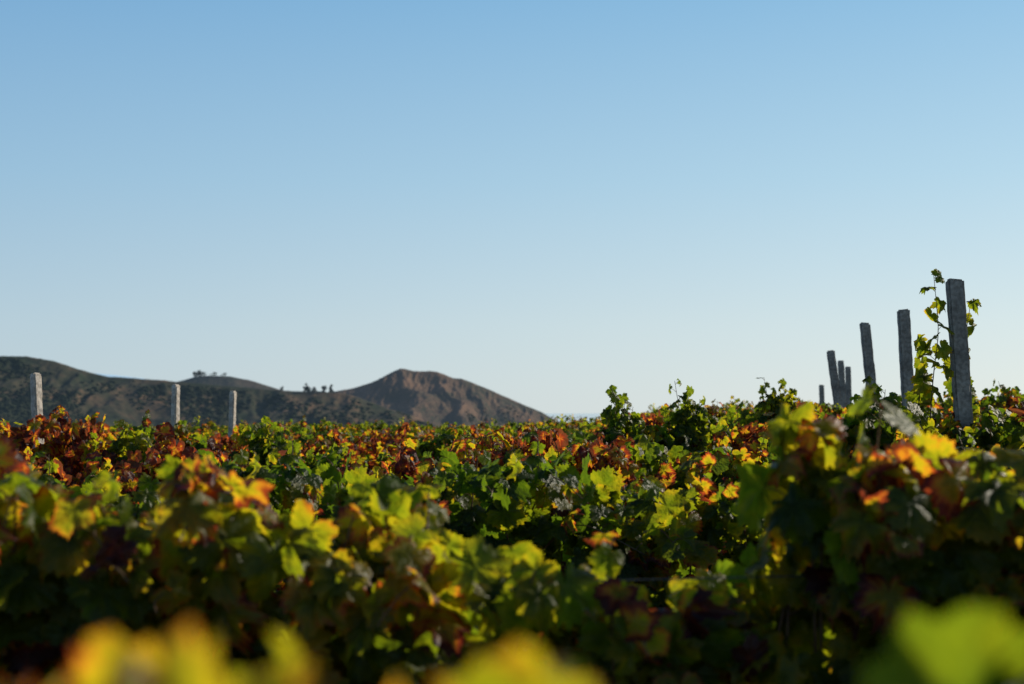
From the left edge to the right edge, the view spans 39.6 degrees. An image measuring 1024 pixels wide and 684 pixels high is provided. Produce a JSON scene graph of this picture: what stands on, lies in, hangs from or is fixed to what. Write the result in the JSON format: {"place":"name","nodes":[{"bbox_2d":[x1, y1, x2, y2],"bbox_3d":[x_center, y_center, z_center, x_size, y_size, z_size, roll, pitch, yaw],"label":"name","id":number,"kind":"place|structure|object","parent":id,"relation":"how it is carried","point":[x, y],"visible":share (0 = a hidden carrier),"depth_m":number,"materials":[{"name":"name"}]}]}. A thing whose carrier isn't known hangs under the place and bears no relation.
{"place":"outdoors","nodes":[
{"label":"outdoors","id":0,"kind":"place"},
{"bbox_2d":[94,373,142,378],"bbox_3d":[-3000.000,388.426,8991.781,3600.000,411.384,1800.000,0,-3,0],"label":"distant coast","id":1,"kind":"structure","parent":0,"point":[107,375],"depth_m":8977.21},
{"bbox_2d":[0,356,436,428],"bbox_3d":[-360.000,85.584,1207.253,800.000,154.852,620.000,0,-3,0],"label":"scrubby hill","id":2,"kind":"structure","parent":0,"point":[119,407],"depth_m":1257.30,"materials":[{"name":"plant"}]},
{"bbox_2d":[0,358,434,428],"bbox_3d":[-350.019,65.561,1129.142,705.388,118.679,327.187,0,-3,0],"label":"hillside scrub","id":3,"kind":"object","parent":2,"relation":"on","point":[61,400],"visible":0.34,"depth_m":1245.74,"materials":[{"name":"green plant"}]},
{"bbox_2d":[178,376,278,389],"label":"wooded knoll","id":4,"kind":"structure","parent":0,"point":[225,381],"depth_m":1737.66,"materials":[{"name":"plant"}]},
{"bbox_2d":[335,369,559,427],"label":"mesa hill","id":5,"kind":"structure","parent":0,"point":[438,399],"depth_m":2131.14,"materials":[{"name":"brown stone"}]},
{"bbox_2d":[434,407,520,425],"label":"mesa scrub","id":6,"kind":"object","parent":5,"relation":"on","point":[470,420],"visible":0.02,"depth_m":2095.74,"materials":[{"name":"green plant"}]},
{"bbox_2d":[0,0,1023,412],"label":"sky","id":7,"kind":"structure","parent":0,"point":[544,206],"materials":[{"name":"blue"}]},
{"bbox_2d":[544,413,620,422],"bbox_3d":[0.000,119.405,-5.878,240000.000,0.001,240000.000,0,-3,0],"label":"sea","id":8,"kind":"structure","parent":0,"point":[587,415],"depth_m":48797.49,"materials":[{"name":"blue liquid"}]},
{"bbox_3d":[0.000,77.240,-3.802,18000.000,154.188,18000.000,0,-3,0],"label":"ground","id":9,"kind":"structure","parent":0,"visible":0},
{"bbox_2d":[0,419,33,454],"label":"grape vine","id":10,"kind":"object","parent":9,"relation":"on","point":[2,424],"visible":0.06,"depth_m":9.58,"materials":[{"name":"orange plant"}]},
{"bbox_2d":[0,435,41,514],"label":"grape vine","id":11,"kind":"object","parent":9,"relation":"on","point":[11,460],"visible":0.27,"depth_m":2.96,"materials":[{"name":"red plant"}]},
{"bbox_2d":[30,373,43,448],"bbox_3d":[-3.328,1.322,10.074,0.076,2.224,0.072,-10,-8,37],"label":"vineyard post","id":12,"kind":"object","parent":9,"relation":"on","point":[36,393],"visible":0.12,"depth_m":10.16,"materials":[{"name":"concrete"}]},
{"bbox_2d":[0,405,117,484],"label":"grape vine","id":13,"kind":"object","parent":9,"relation":"on","point":[63,440],"visible":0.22,"depth_m":9.67,"materials":[{"name":"red plant"}]},
{"bbox_2d":[23,446,98,485],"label":"grape vine","id":14,"kind":"object","parent":9,"relation":"on","point":[28,452],"visible":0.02,"depth_m":7.45,"materials":[{"name":"green plant"}]},
{"bbox_2d":[13,415,110,444],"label":"grape vine","id":15,"kind":"object","parent":9,"relation":"on","point":[105,426],"visible":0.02,"depth_m":12.41,"materials":[{"name":"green plant"}]},
{"bbox_2d":[47,419,112,440],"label":"grape vine","id":16,"kind":"object","parent":9,"relation":"on","point":[80,422],"visible":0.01,"depth_m":17.55,"materials":[{"name":"red plant"}]},
{"bbox_2d":[30,451,140,523],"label":"grape vine","id":17,"kind":"object","parent":9,"relation":"on","point":[49,478],"visible":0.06,"depth_m":4.82,"materials":[{"name":"green plant"}]},
{"bbox_2d":[0,455,207,683],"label":"grape vine","id":18,"kind":"object","parent":9,"relation":"on","point":[52,539],"visible":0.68,"depth_m":2.44,"materials":[{"name":"green plant"}]},
{"bbox_2d":[74,419,160,472],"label":"grape vine","id":19,"kind":"object","parent":9,"relation":"on","point":[134,441],"visible":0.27,"depth_m":9.54,"materials":[{"name":"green plant"}]},
{"bbox_2d":[109,420,133,435],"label":"grape vine","id":20,"kind":"object","parent":9,"relation":"on","point":[115,430],"visible":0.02,"depth_m":20.10,"materials":[{"name":"green plant"}]},
{"bbox_2d":[42,422,248,503],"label":"grape vine","id":21,"kind":"object","parent":9,"relation":"on","point":[131,469],"visible":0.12,"depth_m":7.42,"materials":[{"name":"red plant"}]},
{"bbox_2d":[103,409,226,450],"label":"grape vine","id":22,"kind":"object","parent":9,"relation":"on","point":[182,432],"visible":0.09,"depth_m":12.51,"materials":[{"name":"green plant"}]},
{"bbox_2d":[171,384,179,444],"bbox_3d":[-2.981,1.472,12.536,0.072,2.207,0.068,-2,-4,32],"label":"vineyard post","id":23,"kind":"object","parent":9,"relation":"on","point":[175,407],"visible":0.16,"depth_m":12.56,"materials":[{"name":"concrete"}]},
{"bbox_2d":[162,436,231,481],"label":"grape vine","id":24,"kind":"object","parent":9,"relation":"on","point":[214,445],"depth_m":10.10,"materials":[{"name":"red plant"}]},
{"bbox_2d":[191,416,224,433],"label":"grape vine","id":25,"kind":"object","parent":9,"relation":"on","point":[212,425],"visible":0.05,"depth_m":27.87,"materials":[{"name":"green plant"}]},
{"bbox_2d":[190,424,225,436],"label":"grape vine","id":26,"kind":"object","parent":9,"relation":"on","point":[205,431],"visible":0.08,"depth_m":25.23,"materials":[{"name":"green plant"}]},
{"bbox_2d":[3,452,429,683],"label":"grape vine","id":27,"kind":"object","parent":9,"relation":"on","point":[224,555],"visible":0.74,"depth_m":2.43,"materials":[{"name":"green plant"}]},
{"bbox_2d":[110,621,331,683],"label":"grape vine","id":28,"kind":"object","parent":9,"relation":"on","point":[186,658],"visible":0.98,"depth_m":0.50,"materials":[{"name":"yellow plant"}]},
{"bbox_2d":[85,430,379,669],"bbox_3d":[-0.878,1.078,4.698,1.163,1.573,0.907,0,-3,-1],"label":"grape vine","id":29,"kind":"object","parent":9,"relation":"on","point":[323,488],"visible":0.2,"depth_m":4.70,"materials":[{"name":"green plant"}]},
{"bbox_2d":[228,391,236,437],"bbox_3d":[-2.967,1.607,14.949,0.072,2.192,0.068,0,-3,26],"label":"vineyard post","id":30,"kind":"object","parent":9,"relation":"on","point":[232,409],"visible":0.2,"depth_m":14.96,"materials":[{"name":"concrete"}]},
{"bbox_2d":[209,422,283,436],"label":"grape vine","id":31,"kind":"object","parent":9,"relation":"on","point":[257,426],"visible":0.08,"depth_m":22.63,"materials":[{"name":"green plant"}]},
{"bbox_2d":[186,425,320,463],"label":"grape vine","id":32,"kind":"object","parent":9,"relation":"on","point":[231,444],"visible":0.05,"depth_m":12.69,"materials":[{"name":"green plant"}]},
{"bbox_2d":[228,415,302,590],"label":"grape vine","id":33,"kind":"object","parent":9,"relation":"on","point":[260,444],"visible":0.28,"depth_m":9.98,"materials":[{"name":"green plant"}]},
{"bbox_2d":[264,423,294,434],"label":"grape vine","id":34,"kind":"object","parent":9,"relation":"on","point":[287,428],"visible":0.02,"depth_m":20.14,"materials":[{"name":"green plant"}]},
{"bbox_2d":[277,419,299,426],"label":"grape vine","id":35,"kind":"object","parent":9,"relation":"on","point":[289,422],"visible":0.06,"depth_m":33.87,"materials":[{"name":"green plant"}]},
{"bbox_2d":[266,415,340,448],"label":"grape vine","id":36,"kind":"object","parent":9,"relation":"on","point":[301,431],"visible":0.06,"depth_m":17.42,"materials":[{"name":"green plant"}]},
{"bbox_2d":[285,417,336,429],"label":"grape vine","id":37,"kind":"object","parent":9,"relation":"on","point":[321,420],"visible":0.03,"depth_m":27.83,"materials":[{"name":"green plant"}]},
{"bbox_2d":[28,628,595,683],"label":"grape vine","id":38,"kind":"object","parent":9,"relation":"on","point":[518,663],"visible":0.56,"depth_m":0.54,"materials":[{"name":"yellow plant"}]},
{"bbox_2d":[245,449,387,591],"bbox_3d":[-1.131,1.304,7.453,1.225,1.482,0.928,0,-3,0],"label":"grape vine","id":39,"kind":"object","parent":9,"relation":"on","point":[342,471],"visible":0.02,"depth_m":7.48,"materials":[{"name":"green plant"}]},
{"bbox_2d":[271,423,371,451],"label":"grape vine","id":40,"kind":"object","parent":9,"relation":"on","point":[327,435],"visible":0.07,"depth_m":14.85,"materials":[{"name":"green plant"}]},
{"bbox_2d":[307,421,350,430],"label":"grape vine","id":41,"kind":"object","parent":9,"relation":"on","point":[347,424],"visible":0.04,"depth_m":33.96,"materials":[{"name":"green plant"}]},
{"bbox_2d":[296,442,394,474],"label":"grape vine","id":42,"kind":"object","parent":9,"relation":"on","point":[343,452],"visible":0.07,"depth_m":10.12,"materials":[{"name":"green plant"}]},
{"bbox_2d":[300,428,401,471],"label":"grape vine","id":43,"kind":"object","parent":9,"relation":"on","point":[372,448],"visible":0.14,"depth_m":12.41,"materials":[{"name":"green plant"}]},
{"bbox_2d":[338,424,380,433],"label":"grape vine","id":44,"kind":"object","parent":9,"relation":"on","point":[353,429],"visible":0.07,"depth_m":27.97,"materials":[{"name":"green plant"}]},
{"bbox_2d":[346,420,396,430],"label":"grape vine","id":45,"kind":"object","parent":9,"relation":"on","point":[379,425],"visible":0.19,"depth_m":30.76,"materials":[{"name":"green plant"}]},
{"bbox_2d":[347,422,395,437],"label":"grape vine","id":46,"kind":"object","parent":9,"relation":"on","point":[391,432],"visible":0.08,"depth_m":22.57,"materials":[{"name":"green plant"}]},
{"bbox_2d":[352,422,447,454],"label":"grape vine","id":47,"kind":"object","parent":9,"relation":"on","point":[400,435],"visible":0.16,"depth_m":15.02,"materials":[{"name":"green plant"}]},
{"bbox_2d":[366,451,455,481],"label":"grape vine","id":48,"kind":"object","parent":9,"relation":"on","point":[379,473],"visible":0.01,"depth_m":7.44,"materials":[{"name":"green plant"}]},
{"bbox_2d":[398,417,425,429],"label":"grape vine","id":49,"kind":"object","parent":9,"relation":"on","point":[413,424],"visible":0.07,"depth_m":33.90,"materials":[{"name":"green plant"}]},
{"bbox_2d":[386,430,451,455],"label":"grape vine","id":50,"kind":"object","parent":9,"relation":"on","point":[431,435],"visible":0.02,"depth_m":20.01,"materials":[{"name":"green plant"}]},
{"bbox_2d":[414,421,469,435],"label":"grape vine","id":51,"kind":"object","parent":9,"relation":"on","point":[430,428],"visible":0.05,"depth_m":25.30,"materials":[{"name":"green plant"}]},
{"bbox_2d":[433,422,468,430],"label":"grape vine","id":52,"kind":"object","parent":9,"relation":"on","point":[453,425],"visible":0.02,"depth_m":33.93,"materials":[{"name":"green plant"}]},
{"bbox_2d":[409,421,502,462],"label":"grape vine","id":53,"kind":"object","parent":9,"relation":"on","point":[436,448],"visible":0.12,"depth_m":9.59,"materials":[{"name":"green plant"}]},
{"bbox_2d":[387,427,526,501],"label":"grape vine","id":54,"kind":"object","parent":9,"relation":"on","point":[461,447],"visible":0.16,"depth_m":7.06,"materials":[{"name":"orange plant"}]},
{"bbox_2d":[436,424,485,431],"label":"grape vine","id":55,"kind":"object","parent":9,"relation":"on","point":[482,427],"visible":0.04,"depth_m":27.93,"materials":[{"name":"green plant"}]},
{"bbox_2d":[432,424,514,458],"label":"grape vine","id":56,"kind":"object","parent":9,"relation":"on","point":[476,432],"visible":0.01,"depth_m":14.82,"materials":[{"name":"green plant"}]},
{"bbox_2d":[465,418,496,430],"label":"grape vine","id":57,"kind":"object","parent":9,"relation":"on","point":[484,423],"visible":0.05,"depth_m":33.88,"materials":[{"name":"green plant"}]},
{"bbox_2d":[254,475,727,683],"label":"grape vine","id":58,"kind":"object","parent":9,"relation":"on","point":[482,602],"visible":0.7,"depth_m":2.45,"materials":[{"name":"green plant"}]},
{"bbox_2d":[465,423,517,437],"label":"grape vine","id":59,"kind":"object","parent":9,"relation":"on","point":[509,431],"visible":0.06,"depth_m":20.16,"materials":[{"name":"green plant"}]},
{"bbox_2d":[340,431,660,608],"bbox_3d":[-0.051,1.077,4.742,1.163,1.558,0.907,0,-3,-1],"label":"grape vine","id":60,"kind":"object","parent":9,"relation":"on","point":[513,503],"visible":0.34,"depth_m":4.71,"materials":[{"name":"green plant"}]},
{"bbox_2d":[498,427,523,455],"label":"grape vine","id":61,"kind":"object","parent":9,"relation":"on","point":[512,441],"visible":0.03,"depth_m":12.68,"materials":[{"name":"orange plant"}]},
{"bbox_2d":[490,421,538,429],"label":"grape vine","id":62,"kind":"object","parent":9,"relation":"on","point":[514,426],"visible":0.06,"depth_m":30.90,"materials":[{"name":"green plant"}]},
{"bbox_2d":[503,430,581,463],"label":"grape vine","id":63,"kind":"object","parent":9,"relation":"on","point":[507,457],"visible":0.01,"depth_m":9.96,"materials":[{"name":"green plant"}]},
{"bbox_2d":[528,415,568,427],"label":"grape vine","id":64,"kind":"object","parent":9,"relation":"on","point":[556,424],"visible":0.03,"depth_m":28.00,"materials":[{"name":"green plant"}]},
{"bbox_2d":[528,419,590,431],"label":"grape vine","id":65,"kind":"object","parent":9,"relation":"on","point":[550,421],"visible":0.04,"depth_m":25.35,"materials":[{"name":"green plant"}]},
{"bbox_2d":[541,414,602,433],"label":"grape vine","id":66,"kind":"object","parent":9,"relation":"on","point":[575,424],"visible":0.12,"depth_m":22.68,"materials":[{"name":"green plant"}]},
{"bbox_2d":[568,658,582,680],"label":"grape vine","id":67,"kind":"object","parent":9,"relation":"on","point":[574,676],"visible":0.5,"depth_m":0.53,"materials":[{"name":"yellow plant"}]},
{"bbox_2d":[503,424,676,576],"bbox_3d":[0.352,1.212,7.284,1.019,1.576,1.009,0,-3,0],"label":"grape vine","id":68,"kind":"object","parent":9,"relation":"on","point":[601,454],"visible":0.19,"depth_m":7.22,"materials":[{"name":"red plant"}]},
{"bbox_2d":[583,417,602,426],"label":"grape vine","id":69,"kind":"object","parent":9,"relation":"on","point":[593,423],"visible":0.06,"depth_m":27.99,"materials":[{"name":"green plant"}]},
{"bbox_2d":[583,419,604,431],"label":"grape vine","id":70,"kind":"object","parent":9,"relation":"on","point":[587,426],"visible":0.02,"depth_m":25.32,"materials":[{"name":"green plant"}]},
{"bbox_2d":[504,430,733,577],"bbox_3d":[0.559,1.245,7.710,1.236,1.529,0.844,0,-3,-3],"label":"grape vine","id":71,"kind":"object","parent":9,"relation":"on","point":[646,453],"visible":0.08,"depth_m":7.50,"materials":[{"name":"green plant"}]},
{"bbox_2d":[603,393,642,445],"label":"grape vine","id":72,"kind":"object","parent":9,"relation":"on","point":[623,397],"visible":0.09,"depth_m":9.73,"materials":[{"name":"green plant"}]},
{"bbox_2d":[582,385,674,446],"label":"grape vine","id":73,"kind":"object","parent":9,"relation":"on","point":[608,414],"visible":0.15,"depth_m":9.65,"materials":[{"name":"green plant"}]},
{"bbox_2d":[520,576,810,683],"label":"grape vine","id":74,"kind":"object","parent":9,"relation":"on","point":[704,639],"visible":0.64,"depth_m":2.46,"materials":[{"name":"green plant"}]},
{"bbox_2d":[612,385,736,476],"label":"grape vine","id":75,"kind":"object","parent":9,"relation":"on","point":[720,432],"visible":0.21,"depth_m":9.55,"materials":[{"name":"green plant"}]},
{"bbox_2d":[626,378,723,545],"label":"grape vine","id":76,"kind":"object","parent":9,"relation":"on","point":[704,439],"visible":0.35,"depth_m":9.54,"materials":[{"name":"green plant"}]},
{"bbox_2d":[603,403,776,478],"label":"grape vine","id":77,"kind":"object","parent":9,"relation":"on","point":[740,434],"visible":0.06,"depth_m":10.11,"materials":[{"name":"green plant"}]},
{"bbox_2d":[652,432,776,629],"bbox_3d":[1.391,1.195,7.450,1.301,1.446,0.897,0,-3,3],"label":"grape vine","id":78,"kind":"object","parent":9,"relation":"on","point":[724,473],"visible":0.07,"depth_m":7.56,"materials":[{"name":"green plant"}]},
{"bbox_2d":[675,396,756,427],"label":"grape vine","id":79,"kind":"object","parent":9,"relation":"on","point":[715,413],"visible":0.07,"depth_m":14.97,"materials":[{"name":"green plant"}]},
{"bbox_2d":[594,451,861,673],"bbox_3d":[0.832,1.076,4.751,1.171,1.439,0.801,0,-3,-2],"label":"grape vine","id":80,"kind":"object","parent":9,"relation":"on","point":[696,537],"visible":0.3,"depth_m":4.65,"materials":[{"name":"green plant"}]},
{"bbox_2d":[726,400,754,414],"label":"grape vine","id":81,"kind":"object","parent":9,"relation":"on","point":[750,406],"visible":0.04,"depth_m":22.76,"materials":[{"name":"green plant"}]},
{"bbox_2d":[727,377,789,426],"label":"grape vine","id":82,"kind":"object","parent":9,"relation":"on","point":[760,409],"visible":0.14,"depth_m":11.96,"materials":[{"name":"green plant"}]},
{"bbox_2d":[752,378,800,423],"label":"grape vine","id":83,"kind":"object","parent":9,"relation":"on","point":[789,398],"visible":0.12,"depth_m":11.97,"materials":[{"name":"green plant"}]},
{"bbox_2d":[730,401,860,478],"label":"grape vine","id":84,"kind":"object","parent":9,"relation":"on","point":[756,427],"visible":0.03,"depth_m":10.06,"materials":[{"name":"green plant"}]},
{"bbox_2d":[764,392,846,417],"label":"grape vine","id":85,"kind":"object","parent":9,"relation":"on","point":[834,410],"visible":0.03,"depth_m":14.90,"materials":[{"name":"green plant"}]},
{"bbox_2d":[819,385,824,404],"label":"vineyard post","id":86,"kind":"object","parent":9,"relation":"on","point":[821,395],"visible":0.18,"depth_m":25.35,"materials":[{"name":"concrete"}]},
{"bbox_2d":[797,397,847,419],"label":"grape vine","id":87,"kind":"object","parent":9,"relation":"on","point":[822,415],"visible":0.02,"depth_m":12.47,"materials":[{"name":"green plant"}]},
{"bbox_2d":[818,402,833,415],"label":"grape vine","id":88,"kind":"object","parent":9,"relation":"on","point":[827,406],"visible":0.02,"depth_m":17.10,"materials":[{"name":"green plant"}]},
{"bbox_2d":[827,350,841,408],"bbox_3d":[3.503,1.236,14.949,0.091,2.318,0.088,-7,-3,8],"label":"vineyard post","id":89,"kind":"object","parent":9,"relation":"on","point":[834,379],"visible":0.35,"depth_m":14.96,"materials":[{"name":"concrete"}]},
{"bbox_2d":[838,360,846,408],"bbox_3d":[4.730,1.433,20.143,0.092,2.352,0.087,-3,-3,6],"label":"vineyard post","id":90,"kind":"object","parent":9,"relation":"on","point":[841,373],"visible":0.22,"depth_m":20.16,"materials":[{"name":"concrete"}]},
{"bbox_2d":[845,367,851,404],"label":"vineyard post","id":91,"kind":"object","parent":9,"relation":"on","point":[848,382],"visible":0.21,"depth_m":22.75,"materials":[{"name":"concrete"}]},
{"bbox_2d":[695,384,1023,683],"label":"grape vine","id":92,"kind":"object","parent":9,"relation":"on","point":[871,544],"visible":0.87,"depth_m":2.53,"materials":[{"name":"green plant"}]},
{"bbox_2d":[282,575,804,581],"bbox_3d":[0.000,0.393,2.634,6.650,0.170,0.002,0,-3,0],"label":"trellis wire","id":93,"kind":"object","parent":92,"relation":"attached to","point":[694,578],"visible":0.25,"depth_m":2.63,"materials":[{"name":"metal"}]},
{"bbox_2d":[859,322,875,393],"bbox_3d":[3.237,1.054,12.550,0.096,2.474,0.091,-5,-3,6],"label":"vineyard post","id":94,"kind":"object","parent":9,"relation":"on","point":[867,351],"visible":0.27,"depth_m":12.57,"materials":[{"name":"concrete"}]},
{"bbox_2d":[839,376,943,468],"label":"grape vine","id":95,"kind":"object","parent":9,"relation":"on","point":[889,434],"visible":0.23,"depth_m":7.21,"materials":[{"name":"green plant"}]},
{"bbox_2d":[897,309,913,407],"bbox_3d":[2.861,0.978,10.161,0.092,2.432,0.088,-3,-3,6],"label":"vineyard post","id":96,"kind":"object","parent":9,"relation":"on","point":[905,346],"visible":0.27,"depth_m":10.17,"materials":[{"name":"concrete"}]},
{"bbox_2d":[874,397,979,426],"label":"grape vine","id":97,"kind":"object","parent":9,"relation":"on","point":[934,410],"visible":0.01,"depth_m":10.00,"materials":[{"name":"green plant"}]},
{"bbox_2d":[862,606,1023,683],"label":"grape vine","id":98,"kind":"object","parent":9,"relation":"on","point":[973,645],"visible":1,"depth_m":0.59,"materials":[{"name":"green plant"}]},
{"bbox_2d":[899,391,998,415],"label":"grape vine","id":99,"kind":"object","parent":9,"relation":"on","point":[985,403],"visible":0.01,"depth_m":12.56,"materials":[{"name":"green plant"}]},
{"bbox_2d":[904,268,1008,450],"bbox_3d":[2.401,0.726,7.643,0.914,2.242,0.591,0,-3,0],"label":"grape vine","id":100,"kind":"object","parent":9,"relation":"on","point":[924,389],"visible":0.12,"depth_m":7.60,"materials":[{"name":"green plant"}]},
{"bbox_2d":[945,278,973,460],"bbox_3d":[2.433,0.871,7.565,0.096,2.428,0.091,-3,-3,6],"label":"vineyard post","id":101,"kind":"object","parent":9,"relation":"on","point":[959,354],"visible":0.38,"depth_m":7.57,"materials":[{"name":"concrete"}]},
{"bbox_2d":[906,405,1023,452],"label":"grape vine","id":102,"kind":"object","parent":9,"relation":"on","point":[994,423],"visible":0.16,"depth_m":7.39,"materials":[{"name":"green plant"}]},
{"bbox_2d":[934,450,1023,626],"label":"grape vine","id":103,"kind":"object","parent":9,"relation":"on","point":[1015,543],"visible":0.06,"depth_m":2.46,"materials":[{"name":"green plant"}]},
{"bbox_2d":[954,433,1012,472],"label":"grape vine","id":104,"kind":"object","parent":9,"relation":"on","point":[972,440],"depth_m":4.89,"materials":[{"name":"green plant"}]},
{"bbox_2d":[979,379,1023,416],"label":"grape vine","id":105,"kind":"object","parent":9,"relation":"on","point":[1008,398],"visible":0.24,"depth_m":12.48,"materials":[{"name":"green plant"}]},
{"bbox_2d":[1003,402,1023,449],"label":"grape vine","id":106,"kind":"object","parent":9,"relation":"on","point":[1014,440],"visible":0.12,"depth_m":7.26,"materials":[{"name":"green plant"}]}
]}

